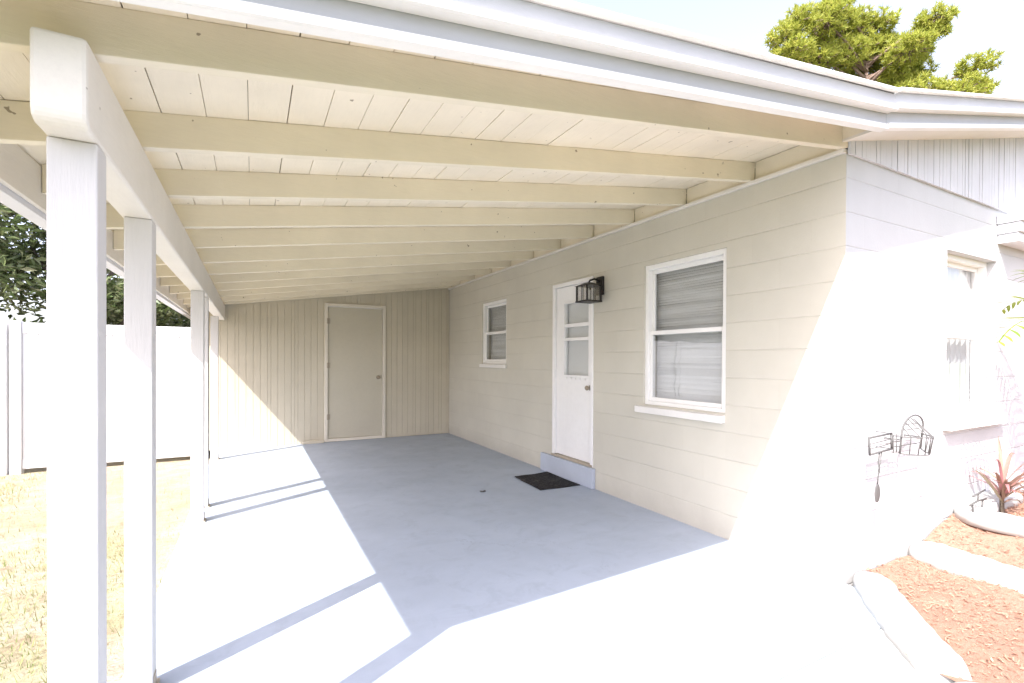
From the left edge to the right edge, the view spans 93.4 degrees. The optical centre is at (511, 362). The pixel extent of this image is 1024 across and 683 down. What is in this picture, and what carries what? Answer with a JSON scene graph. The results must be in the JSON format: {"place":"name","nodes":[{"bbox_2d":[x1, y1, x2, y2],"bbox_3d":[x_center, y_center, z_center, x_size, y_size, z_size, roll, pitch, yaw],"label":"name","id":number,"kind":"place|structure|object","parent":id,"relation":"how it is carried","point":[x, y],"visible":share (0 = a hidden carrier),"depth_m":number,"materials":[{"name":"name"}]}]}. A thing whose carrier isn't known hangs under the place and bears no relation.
{"place":"outdoors","nodes":[
{"label":"outdoors","id":0,"kind":"place"},
{"bbox_2d":[0,456,209,682],"bbox_3d":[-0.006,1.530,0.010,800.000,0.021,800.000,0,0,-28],"label":"ground","id":1,"kind":"structure","parent":0,"point":[176,469],"depth_m":3.81,"materials":[{"name":"plant"}]},
{"bbox_2d":[0,320,8,475],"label":"fence","id":2,"kind":"object","parent":1,"relation":"on","point":[4,396],"visible":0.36,"depth_m":6.21,"materials":[{"name":"white plastic"}]},
{"bbox_2d":[0,203,46,318],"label":"tree","id":3,"kind":"object","parent":1,"relation":"on","point":[5,233],"visible":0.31,"depth_m":7.46,"materials":[{"name":"green plant"}]},
{"bbox_2d":[0,211,182,326],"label":"tree","id":4,"kind":"object","parent":1,"relation":"on","point":[114,297],"visible":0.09,"depth_m":7.85,"materials":[{"name":"green plant"}]},
{"bbox_2d":[9,320,190,474],"bbox_3d":[-5.606,0.497,6.776,2.090,2.070,0.110,0,0,-28],"label":"fence","id":5,"kind":"object","parent":1,"relation":"on","point":[27,395],"visible":0.4,"depth_m":6.76,"materials":[{"name":"white plastic"}]},
{"bbox_2d":[106,269,190,326],"bbox_3d":[-7.950,-1.118,11.117,2.995,5.239,2.853,0,0,-28],"label":"tree","id":6,"kind":"object","parent":1,"relation":"on","point":[186,321],"visible":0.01,"depth_m":10.81,"materials":[{"name":"green plant"}]},
{"bbox_2d":[209,288,448,456],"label":"storage shed","id":7,"kind":"structure","parent":1,"relation":"on","point":[309,371],"depth_m":8.08,"materials":[{"name":"paint"}]},
{"bbox_2d":[327,306,381,438],"bbox_3d":[-2.672,0.176,8.226,0.915,2.207,0.125,0,0,-28],"label":"door","id":8,"kind":"structure","parent":7,"relation":"in","point":[354,365],"depth_m":8.24,"materials":[{"name":"paint"}]},
{"bbox_2d":[449,87,1023,585],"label":"house","id":9,"kind":"structure","parent":1,"relation":"on","point":[753,367],"depth_m":3.73,"materials":[{"name":"paint"}]},
{"bbox_2d":[483,299,506,363],"bbox_3d":[-0.205,-0.454,7.432,0.140,0.960,0.835,0,0,-28],"label":"window","id":10,"kind":"structure","parent":9,"relation":"in","point":[497,350],"depth_m":7.61,"materials":[{"name":"white glass"}]},
{"bbox_2d":[556,281,590,462],"bbox_3d":[0.707,0.110,5.586,0.140,2.005,0.713,0,0,-28],"label":"door","id":11,"kind":"structure","parent":9,"relation":"in","point":[573,319],"depth_m":5.63,"materials":[{"name":"white paint"}]},
{"bbox_2d":[574,276,603,303],"bbox_3d":[0.826,-0.764,5.051,0.272,0.280,0.217,0,0,-28],"label":"wall lantern","id":12,"kind":"object","parent":9,"relation":"attached to","point":[598,285],"depth_m":5.06,"materials":[{"name":"black metal"}]},
{"bbox_2d":[645,248,726,412],"bbox_3d":[1.536,-0.251,4.202,0.141,1.300,0.895,0,0,-28],"label":"window","id":13,"kind":"structure","parent":9,"relation":"in","point":[689,371],"depth_m":4.25,"materials":[{"name":"white glass"}]},
{"bbox_2d":[868,414,933,501],"bbox_3d":[2.526,0.619,3.136,0.717,0.532,0.213,0,0,-28],"label":"wall rack","id":14,"kind":"object","parent":9,"relation":"attached to","point":[877,486],"depth_m":3.14,"materials":[{"name":"metal"}]},
{"bbox_2d":[946,254,986,414],"bbox_3d":[3.665,-0.218,4.012,0.940,1.285,0.127,0,0,-28],"label":"window","id":15,"kind":"structure","parent":9,"relation":"in","point":[959,268],"depth_m":4.16,"materials":[{"name":"white glass"}]},
{"bbox_2d":[762,0,1005,94],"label":"pine tree","id":16,"kind":"object","parent":1,"relation":"on","point":[853,48],"visible":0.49,"depth_m":15.24,"materials":[{"name":"green plant"}]},
{"bbox_2d":[121,433,879,682],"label":"floor","id":17,"kind":"structure","parent":0,"point":[414,559],"depth_m":2.97,"materials":[{"name":"grey concrete"}]},
{"bbox_2d":[0,0,900,682],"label":"carport","id":18,"kind":"object","parent":17,"relation":"on","point":[196,162],"visible":0.91,"depth_m":1.98,"materials":[{"name":"paint"}]},
{"bbox_2d":[515,472,579,489],"bbox_3d":[0.375,1.357,5.525,0.505,0.018,0.690,0,0,-28],"label":"doormat","id":19,"kind":"object","parent":17,"relation":"on","point":[544,480],"visible":1,"depth_m":5.47,"materials":[{"name":"rubber"}]},
{"bbox_2d":[0,0,1023,324],"label":"sky","id":20,"kind":"structure","parent":0,"point":[981,25],"materials":[{"name":"white"}]},
{"bbox_2d":[775,629,930,682],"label":"path","id":21,"kind":"structure","parent":0,"point":[876,657],"depth_m":2.21,"materials":[{"name":"concrete"}]},
{"bbox_2d":[853,571,971,682],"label":"edging stone","id":22,"kind":"object","parent":21,"relation":"on","point":[907,629],"visible":0.94,"depth_m":2.36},
{"bbox_2d":[862,490,1023,682],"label":"mulch bed","id":23,"kind":"object","parent":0,"point":[1011,545],"visible":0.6,"depth_m":2.73,"materials":[{"name":"brown wood"}]},
{"bbox_2d":[908,541,1023,594],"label":"edging stone","id":24,"kind":"object","parent":23,"relation":"on","point":[943,557],"visible":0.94,"depth_m":3.07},
{"bbox_2d":[969,489,986,511],"bbox_3d":[3.432,1.057,3.557,0.281,0.213,0.023,0,0,-28],"label":"garden stake","id":25,"kind":"object","parent":23,"relation":"on","point":[977,500],"visible":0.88,"depth_m":3.55,"materials":[{"name":"metal"}]},
{"bbox_2d":[954,490,1023,537],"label":"edging stone","id":26,"kind":"object","parent":23,"relation":"on","point":[988,516],"visible":0.8,"depth_m":3.50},
{"bbox_2d":[968,436,1023,512],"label":"ti plant","id":27,"kind":"object","parent":23,"relation":"on","point":[1003,490],"visible":0.98,"depth_m":3.71,"materials":[{"name":"red plant"}]},
{"bbox_2d":[981,271,1023,346],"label":"palm","id":28,"kind":"object","parent":23,"relation":"on","point":[1019,300],"visible":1,"depth_m":3.26,"materials":[{"name":"green plant"}]},
{"bbox_2d":[954,681,977,682],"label":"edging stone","id":29,"kind":"object","parent":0,"point":[965,682],"visible":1,"depth_m":1.99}
]}

